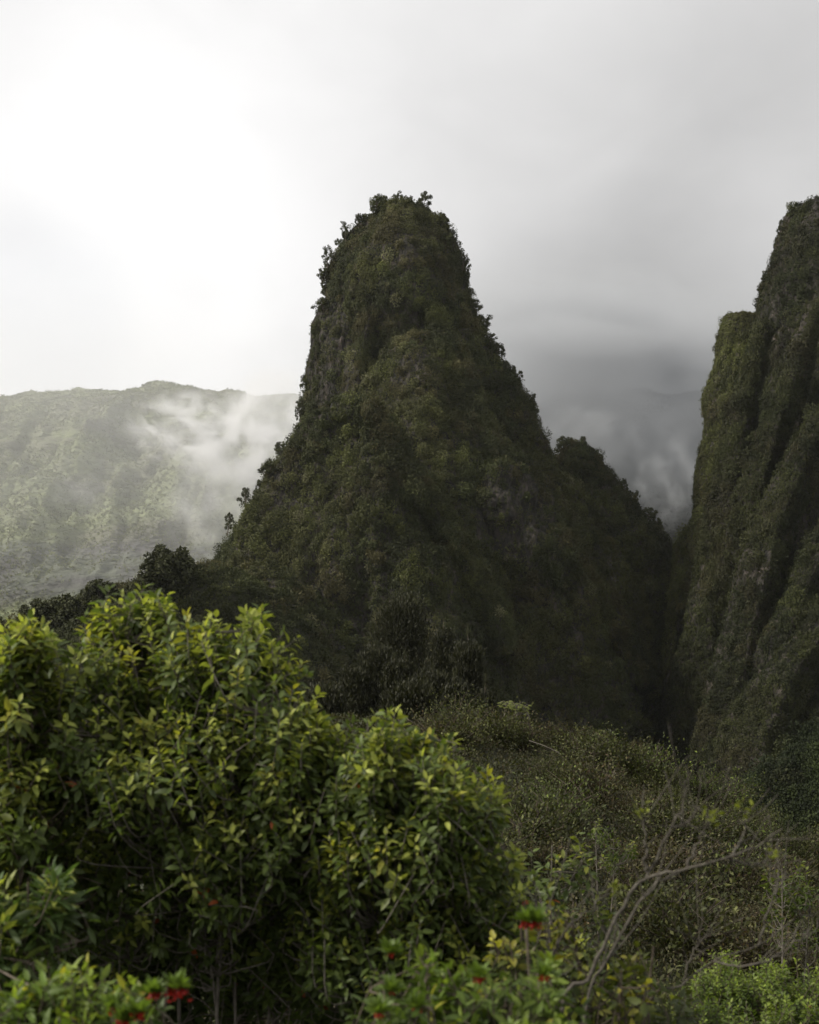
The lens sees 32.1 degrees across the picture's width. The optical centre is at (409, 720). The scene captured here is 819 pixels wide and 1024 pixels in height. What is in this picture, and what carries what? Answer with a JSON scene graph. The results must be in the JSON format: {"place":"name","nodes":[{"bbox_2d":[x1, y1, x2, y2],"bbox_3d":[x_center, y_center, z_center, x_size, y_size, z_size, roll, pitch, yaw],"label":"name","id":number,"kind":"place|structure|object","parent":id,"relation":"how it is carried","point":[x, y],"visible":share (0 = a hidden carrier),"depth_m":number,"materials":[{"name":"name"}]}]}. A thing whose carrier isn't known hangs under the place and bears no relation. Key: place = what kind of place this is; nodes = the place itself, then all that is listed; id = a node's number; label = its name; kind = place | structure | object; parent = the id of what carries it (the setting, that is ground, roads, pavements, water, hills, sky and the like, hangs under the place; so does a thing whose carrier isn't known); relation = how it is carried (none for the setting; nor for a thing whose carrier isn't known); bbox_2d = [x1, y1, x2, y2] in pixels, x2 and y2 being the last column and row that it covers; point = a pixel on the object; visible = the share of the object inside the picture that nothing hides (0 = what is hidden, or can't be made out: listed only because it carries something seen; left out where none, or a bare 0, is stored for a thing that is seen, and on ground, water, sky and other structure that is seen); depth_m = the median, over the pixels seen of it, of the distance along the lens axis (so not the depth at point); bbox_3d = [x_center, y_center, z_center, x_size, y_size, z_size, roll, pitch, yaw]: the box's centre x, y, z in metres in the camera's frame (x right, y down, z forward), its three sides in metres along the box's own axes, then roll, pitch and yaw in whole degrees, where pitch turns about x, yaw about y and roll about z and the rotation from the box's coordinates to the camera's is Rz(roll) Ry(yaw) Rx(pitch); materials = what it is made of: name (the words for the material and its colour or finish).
{"place":"outdoors","nodes":[
{"label":"outdoors","id":0,"kind":"place"},
{"bbox_2d":[0,381,300,620],"bbox_3d":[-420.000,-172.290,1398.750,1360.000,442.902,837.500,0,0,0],"label":"mountain","id":1,"kind":"structure","parent":0,"point":[106,570],"depth_m":1316.53,"materials":[{"name":"green plant"}]},
{"bbox_2d":[0,380,298,621],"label":"mountain scrub","id":2,"kind":"object","parent":1,"relation":"on","point":[118,393],"visible":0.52,"depth_m":1363.14,"materials":[{"name":"green plant"}]},
{"bbox_2d":[0,0,818,404],"label":"sky","id":3,"kind":"structure","parent":0,"point":[615,179],"materials":[{"name":"white"}]},
{"bbox_2d":[213,202,661,754],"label":"rock pinnacle","id":4,"kind":"object","parent":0,"point":[513,514],"visible":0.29,"depth_m":413.15,"materials":[{"name":"green plant"}]},
{"bbox_2d":[204,196,662,768],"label":"pinnacle scrub","id":5,"kind":"object","parent":4,"relation":"on","point":[440,330],"visible":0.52,"depth_m":412.68,"materials":[{"name":"green plant"}]},
{"bbox_2d":[67,726,818,1023],"bbox_3d":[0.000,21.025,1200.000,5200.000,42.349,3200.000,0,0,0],"label":"ground","id":6,"kind":"structure","parent":0,"point":[601,875],"depth_m":39.96,"materials":[{"name":"green plant"}]},
{"bbox_2d":[0,855,101,1020],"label":"broadleaf shrub","id":7,"kind":"object","parent":6,"relation":"on","point":[56,927],"visible":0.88,"depth_m":6.94,"materials":[{"name":"green plant"}]},
{"bbox_2d":[0,608,112,992],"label":"broadleaf shrub","id":8,"kind":"object","parent":6,"relation":"on","point":[27,829],"visible":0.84,"depth_m":8.47,"materials":[{"name":"green plant"}]},
{"bbox_2d":[0,953,195,1023],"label":"flowering shrub","id":9,"kind":"object","parent":6,"relation":"on","point":[53,1002],"visible":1,"depth_m":5.48,"materials":[{"name":"green plant"}]},
{"bbox_2d":[4,566,337,705],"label":"wooded ridge","id":10,"kind":"structure","parent":6,"relation":"on","point":[233,597],"depth_m":319.32,"materials":[{"name":"plant"}]},
{"bbox_2d":[17,598,56,629],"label":"tree","id":11,"kind":"object","parent":10,"relation":"on","point":[43,608],"visible":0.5,"depth_m":315.97,"materials":[{"name":"green plant"}]},
{"bbox_2d":[48,593,85,627],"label":"tree","id":12,"kind":"object","parent":10,"relation":"on","point":[68,605],"visible":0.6,"depth_m":315.66,"materials":[{"name":"green plant"}]},
{"bbox_2d":[79,579,117,614],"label":"tree","id":13,"kind":"object","parent":10,"relation":"on","point":[90,590],"visible":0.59,"depth_m":318.43,"materials":[{"name":"green plant"}]},
{"bbox_2d":[137,543,196,601],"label":"tree","id":14,"kind":"object","parent":10,"relation":"on","point":[172,567],"visible":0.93,"depth_m":314.22,"materials":[{"name":"green plant"}]},
{"bbox_2d":[0,557,343,710],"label":"ridge scrub","id":15,"kind":"object","parent":10,"relation":"on","point":[234,575],"visible":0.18,"depth_m":320.27,"materials":[{"name":"green plant"}]},
{"bbox_2d":[0,581,395,1023],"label":"broadleaf shrub","id":16,"kind":"object","parent":6,"relation":"on","point":[249,857],"visible":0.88,"depth_m":8.71,"materials":[{"name":"green plant"}]},
{"bbox_2d":[3,748,518,1023],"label":"broadleaf shrub","id":17,"kind":"object","parent":6,"relation":"on","point":[171,1014],"visible":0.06,"depth_m":10.04,"materials":[{"name":"green plant"}]},
{"bbox_2d":[298,677,355,717],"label":"ironwood tree","id":18,"kind":"object","parent":6,"relation":"on","point":[335,700],"visible":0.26,"depth_m":119.18,"materials":[{"name":"green plant"}]},
{"bbox_2d":[334,663,380,718],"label":"ironwood tree","id":19,"kind":"object","parent":6,"relation":"on","point":[352,679],"visible":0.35,"depth_m":136.99,"materials":[{"name":"green plant"}]},
{"bbox_2d":[352,639,400,716],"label":"ironwood tree","id":20,"kind":"object","parent":6,"relation":"on","point":[374,659],"visible":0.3,"depth_m":138.94,"materials":[{"name":"green plant"}]},
{"bbox_2d":[370,652,407,718],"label":"ironwood tree","id":21,"kind":"object","parent":6,"relation":"on","point":[394,669],"visible":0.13,"depth_m":129.48,"materials":[{"name":"green plant"}]},
{"bbox_2d":[349,586,435,677],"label":"ironwood tree","id":22,"kind":"object","parent":6,"relation":"on","point":[403,628],"visible":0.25,"depth_m":168.67,"materials":[{"name":"green plant"}]},
{"bbox_2d":[399,649,416,680],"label":"ironwood tree","id":23,"kind":"object","parent":6,"relation":"on","point":[409,666],"visible":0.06,"depth_m":131.63,"materials":[{"name":"green plant"}]},
{"bbox_2d":[266,705,551,1023],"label":"broadleaf shrub","id":24,"kind":"object","parent":6,"relation":"on","point":[443,830],"visible":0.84,"depth_m":8.31,"materials":[{"name":"green plant"}]},
{"bbox_2d":[2,706,818,1023],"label":"ground scrub","id":25,"kind":"object","parent":6,"relation":"on","point":[500,768],"visible":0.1,"depth_m":41.55,"materials":[{"name":"green plant"}]},
{"bbox_2d":[378,674,453,725],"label":"ironwood tree","id":26,"kind":"object","parent":6,"relation":"on","point":[412,693],"visible":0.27,"depth_m":108.97,"materials":[{"name":"green plant"}]},
{"bbox_2d":[413,663,453,699],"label":"ironwood tree","id":27,"kind":"object","parent":6,"relation":"on","point":[438,677],"visible":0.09,"depth_m":125.36,"materials":[{"name":"green plant"}]},
{"bbox_2d":[415,609,462,682],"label":"ironwood tree","id":28,"kind":"object","parent":6,"relation":"on","point":[442,640],"visible":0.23,"depth_m":159.35,"materials":[{"name":"green plant"}]},
{"bbox_2d":[404,702,480,748],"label":"bush","id":29,"kind":"object","parent":6,"relation":"on","point":[425,729],"visible":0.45,"depth_m":50.14,"materials":[{"name":"green plant"}]},
{"bbox_2d":[437,667,476,716],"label":"ironwood tree","id":30,"kind":"object","parent":6,"relation":"on","point":[458,686],"visible":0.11,"depth_m":123.52,"materials":[{"name":"green plant"}]},
{"bbox_2d":[409,699,506,753],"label":"bush","id":31,"kind":"object","parent":6,"relation":"on","point":[470,727],"visible":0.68,"depth_m":49.89,"materials":[{"name":"green plant"}]},
{"bbox_2d":[424,684,505,727],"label":"bush","id":32,"kind":"object","parent":6,"relation":"on","point":[454,705],"visible":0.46,"depth_m":54.09,"materials":[{"name":"green plant"}]},
{"bbox_2d":[345,903,591,1023],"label":"flowering shrub","id":33,"kind":"object","parent":6,"relation":"on","point":[535,1006],"visible":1,"depth_m":5.73,"materials":[{"name":"green plant"}]},
{"bbox_2d":[445,622,497,702],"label":"ironwood tree","id":34,"kind":"object","parent":6,"relation":"on","point":[466,656],"visible":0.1,"depth_m":139.28,"materials":[{"name":"green plant"}]},
{"bbox_2d":[472,673,499,715],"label":"ironwood tree","id":35,"kind":"object","parent":6,"relation":"on","point":[486,694],"visible":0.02,"depth_m":127.69,"materials":[{"name":"green plant"}]},
{"bbox_2d":[452,755,537,814],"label":"bush","id":36,"kind":"object","parent":6,"relation":"on","point":[509,781],"visible":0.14,"depth_m":40.17,"materials":[{"name":"green plant"}]},
{"bbox_2d":[450,695,544,744],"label":"bush","id":37,"kind":"object","parent":6,"relation":"on","point":[494,719],"visible":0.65,"depth_m":52.12,"materials":[{"name":"green plant"}]},
{"bbox_2d":[486,710,537,749],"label":"bush","id":38,"kind":"object","parent":6,"relation":"on","point":[513,735],"visible":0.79,"depth_m":51.54,"materials":[{"name":"green plant"}]},
{"bbox_2d":[493,818,540,867],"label":"bush","id":39,"kind":"object","parent":6,"relation":"on","point":[506,844],"visible":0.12,"depth_m":33.27,"materials":[{"name":"green plant"}]},
{"bbox_2d":[506,721,556,752],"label":"bush","id":40,"kind":"object","parent":6,"relation":"on","point":[530,739],"visible":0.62,"depth_m":52.13,"materials":[{"name":"green plant"}]},
{"bbox_2d":[514,747,569,782],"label":"bush","id":41,"kind":"object","parent":6,"relation":"on","point":[542,766],"visible":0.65,"depth_m":46.70,"materials":[{"name":"green plant"}]},
{"bbox_2d":[498,779,597,853],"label":"bush","id":42,"kind":"object","parent":6,"relation":"on","point":[525,826],"visible":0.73,"depth_m":36.82,"materials":[{"name":"green plant"}]},
{"bbox_2d":[507,828,590,874],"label":"bush","id":43,"kind":"object","parent":6,"relation":"on","point":[546,851],"visible":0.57,"depth_m":35.16,"materials":[{"name":"green plant"}]},
{"bbox_2d":[518,770,584,803],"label":"bush","id":44,"kind":"object","parent":6,"relation":"on","point":[540,783],"visible":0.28,"depth_m":42.98,"materials":[{"name":"green plant"}]},
{"bbox_2d":[501,878,621,953],"bbox_3d":[2.740,4.148,28.691,3.092,2.419,3.928,0,0,19],"label":"bush","id":45,"kind":"object","parent":6,"relation":"on","point":[578,914],"visible":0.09,"depth_m":28.56,"materials":[{"name":"green plant"}]},
{"bbox_2d":[511,726,615,769],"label":"bush","id":46,"kind":"object","parent":6,"relation":"on","point":[573,754],"visible":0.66,"depth_m":49.69,"materials":[{"name":"green plant"}]},
{"bbox_2d":[539,715,591,749],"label":"bush","id":47,"kind":"object","parent":6,"relation":"on","point":[557,728],"visible":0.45,"depth_m":53.67,"materials":[{"name":"green plant"}]},
{"bbox_2d":[504,762,630,832],"bbox_3d":[4.255,2.451,40.202,3.519,2.535,3.090,0,0,41],"label":"bush","id":48,"kind":"object","parent":6,"relation":"on","point":[577,805],"visible":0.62,"depth_m":40.23,"materials":[{"name":"green plant"}]},
{"bbox_2d":[521,831,622,989],"bbox_3d":[1.462,2.730,13.000,0.978,3.471,0.833,0,0,0],"label":"broadleaf shrub","id":49,"kind":"object","parent":6,"relation":"on","point":[557,898],"visible":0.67,"depth_m":12.82,"materials":[{"name":"green plant"}]},
{"bbox_2d":[479,900,668,1023],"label":"broadleaf shrub","id":50,"kind":"object","parent":6,"relation":"on","point":[624,988],"visible":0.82,"depth_m":7.32,"materials":[{"name":"green plant"}]},
{"bbox_2d":[542,752,612,797],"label":"bush","id":51,"kind":"object","parent":6,"relation":"on","point":[567,772],"visible":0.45,"depth_m":44.66,"materials":[{"name":"green plant"}]},
{"bbox_2d":[545,748,629,803],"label":"bush","id":52,"kind":"object","parent":6,"relation":"on","point":[603,783],"visible":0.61,"depth_m":44.56,"materials":[{"name":"green plant"}]},
{"bbox_2d":[483,926,702,1023],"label":"broadleaf shrub","id":53,"kind":"object","parent":6,"relation":"on","point":[684,1018],"visible":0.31,"depth_m":8.98,"materials":[{"name":"green plant"}]},
{"bbox_2d":[559,721,634,767],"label":"bush","id":54,"kind":"object","parent":6,"relation":"on","point":[604,741],"visible":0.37,"depth_m":51.77,"materials":[{"name":"green plant"}]},
{"bbox_2d":[579,818,638,944],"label":"broadleaf shrub","id":55,"kind":"object","parent":6,"relation":"on","point":[612,861],"visible":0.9,"depth_m":29.96,"materials":[{"name":"green plant"}]},
{"bbox_2d":[585,844,676,900],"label":"bush","id":56,"kind":"object","parent":6,"relation":"on","point":[628,869],"visible":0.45,"depth_m":34.21,"materials":[{"name":"green plant"}]},
{"bbox_2d":[586,730,676,779],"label":"bush","id":57,"kind":"object","parent":6,"relation":"on","point":[634,756],"visible":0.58,"depth_m":51.07,"materials":[{"name":"green plant"}]},
{"bbox_2d":[590,779,674,819],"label":"bush","id":58,"kind":"object","parent":6,"relation":"on","point":[625,802],"visible":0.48,"depth_m":43.51,"materials":[{"name":"green plant"}]},
{"bbox_2d":[601,732,689,788],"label":"bush","id":59,"kind":"object","parent":6,"relation":"on","point":[655,757],"visible":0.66,"depth_m":50.69,"materials":[{"name":"green plant"}]},
{"bbox_2d":[596,896,707,934],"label":"bush","id":60,"kind":"object","parent":6,"relation":"on","point":[637,916],"visible":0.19,"depth_m":31.52,"materials":[{"name":"green plant"}]},
{"bbox_2d":[631,752,679,793],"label":"bush","id":61,"kind":"object","parent":6,"relation":"on","point":[657,774],"visible":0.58,"depth_m":50.33,"materials":[{"name":"green plant"}]},
{"bbox_2d":[604,828,709,878],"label":"bush","id":62,"kind":"object","parent":6,"relation":"on","point":[667,859],"visible":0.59,"depth_m":36.33,"materials":[{"name":"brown plant"}]},
{"bbox_2d":[615,780,706,840],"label":"bush","id":63,"kind":"object","parent":6,"relation":"on","point":[677,804],"visible":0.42,"depth_m":41.56,"materials":[{"name":"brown plant"}]},
{"bbox_2d":[602,797,723,852],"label":"bush","id":64,"kind":"object","parent":6,"relation":"on","point":[662,828],"visible":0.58,"depth_m":40.60,"materials":[{"name":"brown plant"}]},
{"bbox_2d":[525,723,808,1022],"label":"bare shrub","id":65,"kind":"object","parent":6,"relation":"on","point":[639,813],"visible":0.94,"depth_m":6.60,"materials":[{"name":"brown plant"}]},
{"bbox_2d":[603,827,742,880],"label":"bush","id":66,"kind":"object","parent":6,"relation":"on","point":[696,851],"visible":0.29,"depth_m":37.72,"materials":[{"name":"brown plant"}]},
{"bbox_2d":[579,847,773,935],"bbox_3d":[5.925,4.158,32.120,3.939,2.520,3.393,0,0,37],"label":"bush","id":67,"kind":"object","parent":6,"relation":"on","point":[685,893],"visible":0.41,"depth_m":32.17,"materials":[{"name":"green plant"}]},
{"bbox_2d":[579,867,774,962],"bbox_3d":[5.743,4.384,30.567,3.674,2.532,3.135,0,0,38],"label":"bush","id":68,"kind":"object","parent":6,"relation":"on","point":[673,922],"visible":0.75,"depth_m":30.31,"materials":[{"name":"green plant"}]},
{"bbox_2d":[616,801,745,853],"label":"bush","id":69,"kind":"object","parent":6,"relation":"on","point":[700,829],"visible":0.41,"depth_m":41.54,"materials":[{"name":"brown plant"}]},
{"bbox_2d":[644,759,733,801],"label":"bush","id":70,"kind":"object","parent":6,"relation":"on","point":[696,780],"visible":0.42,"depth_m":50.77,"materials":[{"name":"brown plant"}]},
{"bbox_2d":[653,748,742,806],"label":"bush","id":71,"kind":"object","parent":6,"relation":"on","point":[706,787],"visible":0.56,"depth_m":50.95,"materials":[{"name":"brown plant"}]},
{"bbox_2d":[656,794,760,840],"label":"bush","id":72,"kind":"object","parent":6,"relation":"on","point":[733,824],"visible":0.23,"depth_m":43.83,"materials":[{"name":"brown plant"}]},
{"bbox_2d":[658,925,785,976],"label":"bush","id":73,"kind":"object","parent":6,"relation":"on","point":[715,951],"visible":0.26,"depth_m":29.45,"materials":[{"name":"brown plant"}]},
{"bbox_2d":[643,821,817,1021],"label":"bare shrub","id":74,"kind":"object","parent":6,"relation":"on","point":[758,944],"visible":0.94,"depth_m":7.59,"materials":[{"name":"brown plant"}]},
{"bbox_2d":[665,952,797,1020],"bbox_3d":[5.398,5.218,25.922,3.246,1.832,2.953,0,0,-36],"label":"bush","id":75,"kind":"object","parent":6,"relation":"on","point":[690,982],"visible":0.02,"depth_m":26.51,"materials":[{"name":"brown plant"}]},
{"bbox_2d":[668,915,795,982],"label":"bush","id":76,"kind":"object","parent":6,"relation":"on","point":[760,950],"visible":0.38,"depth_m":29.99,"materials":[{"name":"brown plant"}]},
{"bbox_2d":[661,946,818,1023],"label":"broadleaf shrub","id":77,"kind":"object","parent":6,"relation":"on","point":[778,1004],"visible":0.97,"depth_m":13.54,"materials":[{"name":"green plant"}]},
{"bbox_2d":[708,767,776,805],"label":"bush","id":78,"kind":"object","parent":6,"relation":"on","point":[730,796],"visible":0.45,"depth_m":53.65,"materials":[{"name":"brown plant"}]},
{"bbox_2d":[710,776,776,812],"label":"bush","id":79,"kind":"object","parent":6,"relation":"on","point":[746,798],"visible":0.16,"depth_m":54.38,"materials":[{"name":"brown plant"}]},
{"bbox_2d":[687,826,811,896],"bbox_3d":[8.912,4.096,38.617,3.628,2.576,3.242,0,0,-29],"label":"bush","id":80,"kind":"object","parent":6,"relation":"on","point":[734,866],"visible":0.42,"depth_m":38.17,"materials":[{"name":"green plant"}]},
{"bbox_2d":[720,795,788,832],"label":"bush","id":81,"kind":"object","parent":6,"relation":"on","point":[756,819],"visible":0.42,"depth_m":48.95,"materials":[{"name":"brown plant"}]},
{"bbox_2d":[694,833,817,898],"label":"bush","id":82,"kind":"object","parent":6,"relation":"on","point":[746,886],"visible":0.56,"depth_m":37.70,"materials":[{"name":"green plant"}]},
{"bbox_2d":[699,896,816,982],"bbox_3d":[7.311,4.970,30.590,2.601,2.173,3.204,0,0,8],"label":"bush","id":83,"kind":"object","parent":6,"relation":"on","point":[790,957],"visible":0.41,"depth_m":30.25,"materials":[{"name":"green plant"}]},
{"bbox_2d":[712,878,803,915],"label":"bush","id":84,"kind":"object","parent":6,"relation":"on","point":[761,895],"visible":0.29,"depth_m":36.80,"materials":[{"name":"green plant"}]},
{"bbox_2d":[741,813,785,844],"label":"bush","id":85,"kind":"object","parent":6,"relation":"on","point":[764,833],"visible":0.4,"depth_m":47.24,"materials":[{"name":"green plant"}]},
{"bbox_2d":[733,889,818,937],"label":"bush","id":86,"kind":"object","parent":6,"relation":"on","point":[787,917],"visible":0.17,"depth_m":35.35,"materials":[{"name":"green plant"}]},
{"bbox_2d":[743,915,818,942],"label":"bush","id":87,"kind":"object","parent":6,"relation":"on","point":[795,926],"visible":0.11,"depth_m":33.57,"materials":[{"name":"green plant"}]},
{"bbox_2d":[758,861,818,995],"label":"broadleaf shrub","id":88,"kind":"object","parent":6,"relation":"on","point":[786,905],"visible":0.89,"depth_m":21.07,"materials":[{"name":"green plant"}]},
{"bbox_2d":[765,931,818,978],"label":"bush","id":89,"kind":"object","parent":6,"relation":"on","point":[802,962],"visible":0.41,"depth_m":31.31,"materials":[{"name":"green plant"}]},
{"bbox_2d":[765,815,818,851],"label":"bush","id":90,"kind":"object","parent":6,"relation":"on","point":[799,841],"visible":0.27,"depth_m":51.20,"materials":[{"name":"green plant"}]},
{"bbox_2d":[766,814,818,861],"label":"bush","id":91,"kind":"object","parent":6,"relation":"on","point":[814,844],"visible":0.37,"depth_m":50.08,"materials":[{"name":"green plant"}]},
{"bbox_2d":[766,847,818,881],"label":"bush","id":92,"kind":"object","parent":6,"relation":"on","point":[794,867],"visible":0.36,"depth_m":42.52,"materials":[{"name":"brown plant"}]},
{"bbox_2d":[248,388,703,544],"bbox_3d":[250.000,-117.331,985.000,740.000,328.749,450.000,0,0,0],"label":"dark mountain","id":93,"kind":"structure","parent":0,"point":[664,477],"depth_m":999.55,"materials":[{"name":"grey"}]},
{"bbox_2d":[535,387,703,540],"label":"mountain scrub","id":94,"kind":"object","parent":93,"relation":"on","point":[645,408],"visible":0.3,"depth_m":1036.91,"materials":[{"name":"grey plant"}]},
{"bbox_2d":[559,444,670,657],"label":"rock spur","id":95,"kind":"structure","parent":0,"point":[638,569],"depth_m":470.21,"materials":[{"name":"plant"}]},
{"bbox_2d":[552,438,673,665],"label":"spur scrub","id":96,"kind":"object","parent":95,"relation":"on","point":[651,537],"visible":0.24,"depth_m":471.91,"materials":[{"name":"green plant"}]},
{"bbox_2d":[659,313,755,686],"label":"rock bluff","id":97,"kind":"structure","parent":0,"point":[715,400],"depth_m":461.98,"materials":[{"name":"plant"}]},
{"bbox_2d":[658,310,756,687],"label":"bluff scrub","id":98,"kind":"object","parent":97,"relation":"on","point":[682,577],"visible":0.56,"depth_m":462.03,"materials":[{"name":"green plant"}]},
{"bbox_2d":[661,198,818,797],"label":"cliff","id":99,"kind":"structure","parent":0,"point":[767,553],"depth_m":391.04,"materials":[{"name":"green plant"}]},
{"bbox_2d":[653,195,818,795],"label":"cliff scrub","id":100,"kind":"object","parent":99,"relation":"on","point":[787,521],"visible":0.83,"depth_m":390.80,"materials":[{"name":"green plant"}]},
{"bbox_2d":[744,727,818,843],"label":"slope","id":101,"kind":"structure","parent":0,"point":[770,792],"depth_m":279.39,"materials":[{"name":"plant"}]},
{"bbox_2d":[730,710,818,844],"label":"slope growth","id":102,"kind":"object","parent":101,"relation":"on","point":[791,756],"visible":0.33,"depth_m":278.94,"materials":[{"name":"green plant"}]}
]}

